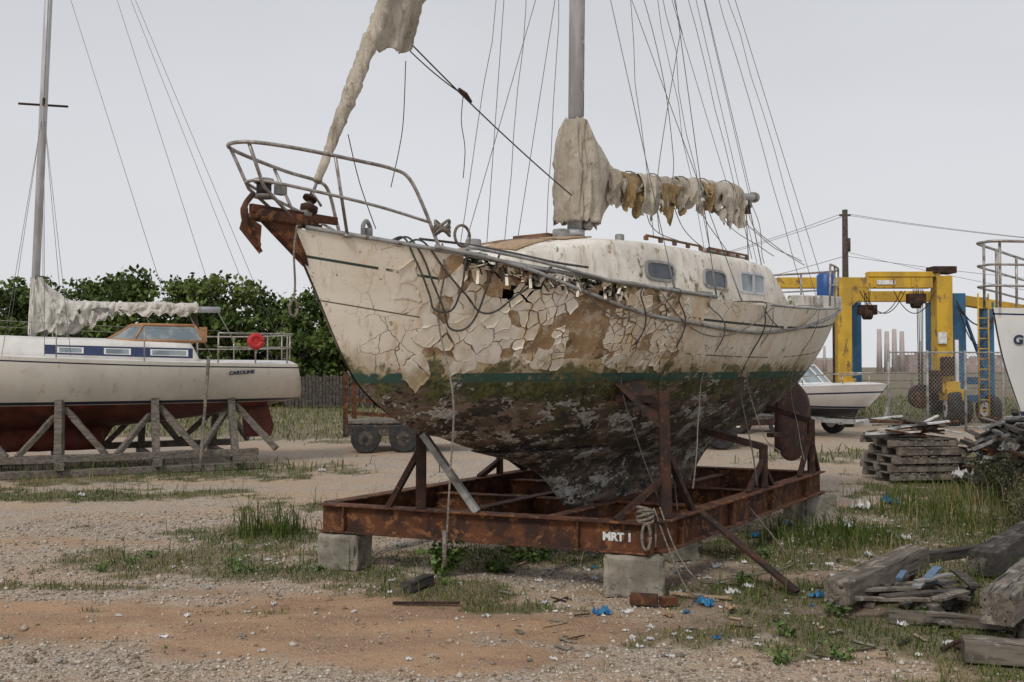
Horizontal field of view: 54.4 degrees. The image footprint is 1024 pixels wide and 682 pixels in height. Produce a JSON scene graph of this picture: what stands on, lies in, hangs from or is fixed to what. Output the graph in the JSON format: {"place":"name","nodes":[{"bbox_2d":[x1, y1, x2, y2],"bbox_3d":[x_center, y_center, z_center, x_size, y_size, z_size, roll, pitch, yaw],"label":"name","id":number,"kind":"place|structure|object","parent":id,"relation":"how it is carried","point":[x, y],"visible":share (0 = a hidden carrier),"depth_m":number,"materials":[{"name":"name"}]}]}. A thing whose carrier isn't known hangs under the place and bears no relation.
{"place":"outdoors","nodes":[
{"label":"outdoors","id":0,"kind":"place"},
{"bbox_2d":[0,394,1020,472],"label":"meadow grass","id":1,"kind":"structure","parent":0,"point":[285,417],"depth_m":26.54,"materials":[{"name":"green plant"}]},
{"bbox_2d":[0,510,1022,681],"bbox_3d":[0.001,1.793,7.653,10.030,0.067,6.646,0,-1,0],"label":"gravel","id":2,"kind":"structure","parent":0,"point":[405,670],"depth_m":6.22,"materials":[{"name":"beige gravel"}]},
{"bbox_2d":[0,451,1022,611],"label":"tall grass","id":3,"kind":"structure","parent":0,"point":[747,539],"depth_m":8.72,"materials":[{"name":"green plant"}]},
{"bbox_2d":[0,367,1023,681],"bbox_3d":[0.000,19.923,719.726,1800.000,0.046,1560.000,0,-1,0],"label":"ground","id":4,"kind":"structure","parent":0,"point":[390,465],"depth_m":6.83,"materials":[{"name":"beige soil"}]},
{"bbox_2d":[87,559,109,572],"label":"weed plant","id":5,"kind":"object","parent":4,"relation":"on","point":[100,568],"visible":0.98,"depth_m":7.79,"materials":[{"name":"green plant"}]},
{"bbox_2d":[117,552,145,564],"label":"weed plant","id":6,"kind":"object","parent":4,"relation":"on","point":[131,560],"visible":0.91,"depth_m":8.07,"materials":[{"name":"green plant"}]},
{"bbox_2d":[0,356,278,479],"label":"boat cradle","id":7,"kind":"object","parent":4,"relation":"on","point":[155,456],"visible":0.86,"depth_m":15.07,"materials":[{"name":"grey wood"}]},
{"bbox_2d":[0,0,300,451],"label":"sailboat","id":8,"kind":"object","parent":7,"relation":"on","point":[101,387],"visible":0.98,"depth_m":15.33,"materials":[{"name":"white paint"}]},
{"bbox_2d":[139,548,161,557],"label":"weed plant","id":9,"kind":"object","parent":4,"relation":"on","point":[151,552],"visible":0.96,"depth_m":8.33,"materials":[{"name":"green plant"}]},
{"bbox_2d":[0,264,374,405],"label":"tree line","id":10,"kind":"object","parent":4,"relation":"on","point":[315,352],"visible":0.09,"depth_m":40.69,"materials":[{"name":"green plant"}]},
{"bbox_2d":[220,553,240,564],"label":"weed plant","id":11,"kind":"object","parent":4,"relation":"on","point":[233,559],"visible":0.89,"depth_m":8.07,"materials":[{"name":"green plant"}]},
{"bbox_2d":[226,562,246,573],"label":"weed plant","id":12,"kind":"object","parent":4,"relation":"on","point":[237,569],"visible":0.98,"depth_m":7.72,"materials":[{"name":"green plant"}]},
{"bbox_2d":[239,563,269,572],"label":"weed plant","id":13,"kind":"object","parent":4,"relation":"on","point":[249,569],"visible":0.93,"depth_m":7.73,"materials":[{"name":"green plant"}]},
{"bbox_2d":[228,490,311,539],"bbox_3d":[-2.313,1.629,9.525,0.853,0.439,0.834,0,-1,0],"label":"weed tuft","id":14,"kind":"object","parent":4,"relation":"on","point":[244,529],"visible":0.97,"depth_m":9.42,"materials":[{"name":"green plant"}]},
{"bbox_2d":[306,564,325,572],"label":"weed plant","id":15,"kind":"object","parent":4,"relation":"on","point":[318,568],"visible":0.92,"depth_m":7.67,"materials":[{"name":"green plant"}]},
{"bbox_2d":[285,374,372,407],"bbox_3d":[-6.992,1.931,37.991,3.415,1.364,0.084,0,-1,0],"label":"wooden fence","id":16,"kind":"object","parent":4,"relation":"on","point":[310,384],"visible":0.5,"depth_m":37.96,"materials":[{"name":"wood"}]},
{"bbox_2d":[317,532,371,571],"bbox_3d":[-1.321,1.660,7.879,0.372,0.302,0.270,-1,-2,22],"label":"concrete block","id":17,"kind":"object","parent":4,"relation":"on","point":[333,549],"depth_m":7.77,"materials":[{"name":"grey concrete"}]},
{"bbox_2d":[343,371,415,452],"bbox_3d":[-2.126,1.331,19.227,2.176,1.512,1.740,0,-1,-7],"label":"utility trailer","id":18,"kind":"object","parent":4,"relation":"on","point":[365,434],"visible":0.56,"depth_m":18.35,"materials":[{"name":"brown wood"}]},
{"bbox_2d":[400,573,433,592],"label":"beam","id":19,"kind":"structure","parent":4,"relation":"on","point":[424,582],"depth_m":7.08,"materials":[{"name":"grey wood"}]},
{"bbox_2d":[434,573,453,585],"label":"weed plant","id":20,"kind":"object","parent":4,"relation":"on","point":[442,579],"visible":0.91,"depth_m":7.25,"materials":[{"name":"green plant"}]},
{"bbox_2d":[415,538,474,576],"bbox_3d":[-0.491,1.633,7.523,0.299,0.358,0.418,1,-2,-43],"label":"weed plant","id":21,"kind":"object","parent":4,"relation":"on","point":[454,555],"visible":0.76,"depth_m":7.51,"materials":[{"name":"green plant"}]},
{"bbox_2d":[484,553,511,573],"bbox_3d":[-0.106,1.740,7.713,0.220,0.176,0.383,0,-1,0],"label":"weed plant","id":22,"kind":"object","parent":4,"relation":"on","point":[497,568],"visible":0.96,"depth_m":7.69,"materials":[{"name":"green plant"}]},
{"bbox_2d":[3,467,1013,660],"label":"litter","id":23,"kind":"object","parent":4,"relation":"on","point":[649,599],"visible":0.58,"depth_m":6.66,"materials":[{"name":"blue plastic"}]},
{"bbox_2d":[494,546,560,563],"bbox_3d":[0.134,1.733,8.161,0.451,0.199,0.499,-1,-2,21],"label":"weed plant","id":24,"kind":"object","parent":4,"relation":"on","point":[532,555],"visible":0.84,"depth_m":8.15,"materials":[{"name":"green plant"}]},
{"bbox_2d":[319,378,825,596],"bbox_3d":[1.020,1.068,9.034,3.633,1.516,4.363,-1,-2,27],"label":"boat cradle","id":25,"kind":"object","parent":4,"relation":"on","point":[485,507],"visible":0.85,"depth_m":7.66,"materials":[{"name":"metal"}]},
{"bbox_2d":[226,0,841,566],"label":"sailboat","id":26,"kind":"object","parent":25,"relation":"on","point":[526,350],"visible":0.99,"depth_m":7.38,"materials":[{"name":"paint"}]},
{"bbox_2d":[738,271,765,295],"bbox_3d":[2.240,-0.536,9.298,0.059,0.217,0.570,-1,-2,37],"label":"cabin window","id":27,"kind":"structure","parent":26,"relation":"in","point":[752,283],"depth_m":9.27,"materials":[{"name":"metal"}]},
{"bbox_2d":[603,552,664,597],"bbox_3d":[0.860,1.639,7.022,0.432,0.303,0.294,0,-1,8],"label":"concrete block","id":28,"kind":"object","parent":4,"relation":"on","point":[625,575],"depth_m":6.89,"materials":[{"name":"grey concrete"}]},
{"bbox_2d":[655,534,699,562],"bbox_3d":[1.350,1.711,8.258,0.313,0.213,0.313,1,-2,-29],"label":"concrete block","id":29,"kind":"object","parent":4,"relation":"on","point":[689,552],"depth_m":8.13,"materials":[{"name":"grey concrete"}]},
{"bbox_2d":[710,414,773,449],"bbox_3d":[3.387,1.783,19.730,3.702,0.633,1.640,0,-2,-17],"label":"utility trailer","id":30,"kind":"object","parent":4,"relation":"on","point":[722,444],"visible":0.11,"depth_m":19.41,"materials":[{"name":"metal"}]},
{"bbox_2d":[733,570,753,583],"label":"weed plant","id":31,"kind":"object","parent":4,"relation":"on","point":[740,578],"visible":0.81,"depth_m":7.29,"materials":[{"name":"green plant"}]},
{"bbox_2d":[757,544,775,558],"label":"weed plant","id":32,"kind":"object","parent":4,"relation":"on","point":[761,553],"visible":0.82,"depth_m":8.24,"materials":[{"name":"green plant"}]},
{"bbox_2d":[762,645,803,665],"bbox_3d":[1.451,1.693,5.317,0.183,0.125,0.172,0,-2,-17],"label":"weed plant","id":33,"kind":"object","parent":4,"relation":"on","point":[784,655],"visible":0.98,"depth_m":5.32,"materials":[{"name":"green plant"}]},
{"bbox_2d":[772,618,799,636],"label":"weed plant","id":34,"kind":"object","parent":4,"relation":"on","point":[792,631],"visible":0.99,"depth_m":5.90,"materials":[{"name":"green plant"}]},
{"bbox_2d":[783,492,836,522],"bbox_3d":[3.099,1.724,10.360,0.412,0.302,0.412,0,-2,-17],"label":"concrete block","id":35,"kind":"object","parent":4,"relation":"on","point":[826,502],"depth_m":10.18,"materials":[{"name":"grey concrete"}]},
{"bbox_2d":[736,396,909,433],"bbox_3d":[7.052,1.709,23.161,2.200,0.956,5.411,1,-2,-37],"label":"boat trailer","id":36,"kind":"object","parent":4,"relation":"on","point":[833,424],"visible":0.19,"depth_m":22.68,"materials":[{"name":"grey metal"}]},
{"bbox_2d":[762,364,887,416],"bbox_3d":[6.720,1.178,23.618,1.884,1.246,4.900,1,-2,-37],"label":"motorboat","id":37,"kind":"object","parent":36,"relation":"on","point":[827,397],"visible":0.41,"depth_m":22.19,"materials":[{"name":"white plastic"}]},
{"bbox_2d":[819,598,852,617],"bbox_3d":[2.069,1.703,6.361,0.194,0.125,0.176,-1,-2,39],"label":"weed plant","id":38,"kind":"object","parent":4,"relation":"on","point":[841,610],"visible":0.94,"depth_m":6.34,"materials":[{"name":"green plant"}]},
{"bbox_2d":[758,508,915,551],"bbox_3d":[2.933,1.680,9.189,1.504,0.331,1.354,0,-1,0],"label":"weed tuft","id":39,"kind":"object","parent":4,"relation":"on","point":[856,531],"visible":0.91,"depth_m":9.01,"materials":[{"name":"green plant"}]},
{"bbox_2d":[817,640,867,661],"bbox_3d":[1.804,1.701,5.423,0.154,0.105,0.268,1,-2,-42],"label":"weed plant","id":40,"kind":"object","parent":4,"relation":"on","point":[840,654],"visible":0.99,"depth_m":5.42,"materials":[{"name":"green plant"}]},
{"bbox_2d":[824,544,929,605],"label":"beam","id":41,"kind":"structure","parent":4,"relation":"on","point":[845,587],"depth_m":6.70,"materials":[{"name":"grey wood"}]},
{"bbox_2d":[731,209,1022,289],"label":"utility pole","id":42,"kind":"object","parent":4,"relation":"on","point":[846,245],"visible":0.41,"depth_m":45.08,"materials":[{"name":"brown wood"}]},
{"bbox_2d":[776,266,1023,426],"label":"travel lift","id":43,"kind":"object","parent":4,"relation":"on","point":[946,321],"visible":0.71,"depth_m":26.38,"materials":[{"name":"yellow paint"}]},
{"bbox_2d":[812,329,1005,371],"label":"industrial plant","id":44,"kind":"object","parent":4,"relation":"on","point":[824,364],"visible":0.45,"depth_m":289.81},
{"bbox_2d":[855,415,967,480],"bbox_3d":[5.625,1.478,13.984,1.557,0.857,0.985,0,-1,-9],"label":"pallet stack","id":45,"kind":"object","parent":4,"relation":"on","point":[892,453],"visible":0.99,"depth_m":13.63,"materials":[{"name":"grey wood"}]},
{"bbox_2d":[823,372,1008,388],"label":"field fence","id":46,"kind":"object","parent":4,"relation":"on","point":[912,380],"visible":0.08,"depth_m":49.69,"materials":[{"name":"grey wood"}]},
{"bbox_2d":[901,605,930,613],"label":"weed plant","id":47,"kind":"object","parent":4,"relation":"on","point":[920,607],"visible":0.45,"depth_m":6.24,"materials":[{"name":"green plant"}]},
{"bbox_2d":[854,566,981,624],"bbox_3d":[2.696,1.643,6.581,0.743,0.227,1.156,-1,-2,23],"label":"plank pile","id":48,"kind":"object","parent":4,"relation":"on","point":[950,596],"visible":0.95,"depth_m":6.47,"materials":[{"name":"grey wood"}]},
{"bbox_2d":[874,543,981,561],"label":"beam","id":49,"kind":"structure","parent":4,"relation":"on","point":[952,553],"depth_m":8.20,"materials":[{"name":"grey wood"}]},
{"bbox_2d":[864,471,1023,539],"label":"weed tuft","id":50,"kind":"object","parent":4,"relation":"on","point":[952,497],"visible":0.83,"depth_m":10.46,"materials":[{"name":"green plant"}]},
{"bbox_2d":[888,609,1002,630],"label":"beam","id":51,"kind":"structure","parent":4,"relation":"on","point":[957,619],"depth_m":6.09,"materials":[{"name":"grey wood"}]},
{"bbox_2d":[887,350,1016,429],"bbox_3d":[11.900,1.238,25.077,5.364,2.000,0.069,0,-1,-11],"label":"chain link fence","id":52,"kind":"object","parent":4,"relation":"on","point":[1003,401],"visible":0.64,"depth_m":24.88,"materials":[{"name":"grey metal"}]},
{"bbox_2d":[951,409,1023,494],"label":"debris pile","id":53,"kind":"object","parent":4,"relation":"on","point":[993,440],"visible":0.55,"depth_m":12.84,"materials":[{"name":"grey wood"}]},
{"bbox_2d":[961,634,1023,666],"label":"beam","id":54,"kind":"structure","parent":4,"relation":"on","point":[1005,651],"depth_m":5.30,"materials":[{"name":"wood"}]},
{"bbox_2d":[966,449,1023,505],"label":"brush","id":55,"kind":"object","parent":4,"relation":"on","point":[989,474],"visible":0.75,"depth_m":11.37,"materials":[{"name":"green plant"}]},
{"bbox_2d":[968,520,1023,576],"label":"beam","id":56,"kind":"structure","parent":4,"relation":"on","point":[1004,548],"depth_m":7.67,"materials":[{"name":"grey wood"}]},
{"bbox_2d":[976,240,1023,418],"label":"sailboat","id":57,"kind":"object","parent":4,"relation":"on","point":[1009,324],"visible":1,"depth_m":9.48,"materials":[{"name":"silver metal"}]},
{"bbox_2d":[986,455,1023,496],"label":"brush","id":58,"kind":"object","parent":4,"relation":"on","point":[1017,480],"visible":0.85,"depth_m":10.00,"materials":[{"name":"green plant"}]},
{"bbox_2d":[990,491,1023,528],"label":"brush","id":59,"kind":"object","parent":4,"relation":"on","point":[1016,514],"visible":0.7,"depth_m":9.06,"materials":[{"name":"green plant"}]},
{"bbox_2d":[1000,482,1023,516],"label":"brush","id":60,"kind":"object","parent":4,"relation":"on","point":[1015,494],"visible":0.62,"depth_m":9.64,"materials":[{"name":"green plant"}]},
{"bbox_2d":[1017,618,1023,638],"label":"beam","id":61,"kind":"structure","parent":4,"relation":"on","point":[1020,624],"depth_m":5.75,"materials":[{"name":"grey wood"}]},
{"bbox_2d":[979,557,1023,626],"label":"beam","id":62,"kind":"structure","parent":61,"relation":"on","point":[1001,598],"depth_m":5.62,"materials":[{"name":"grey wood"}]},
{"bbox_2d":[0,470,1023,681],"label":"grass","id":63,"kind":"structure","parent":0,"point":[812,633],"depth_m":7.76,"materials":[{"name":"green plant"}]},
{"bbox_2d":[0,0,1023,366],"label":"sky","id":64,"kind":"structure","parent":0,"point":[908,111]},
{"bbox_2d":[908,573,917,580],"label":"weed plant","id":65,"kind":"object","parent":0,"point":[915,577],"visible":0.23,"depth_m":7.21,"materials":[{"name":"green plant"}]}
]}

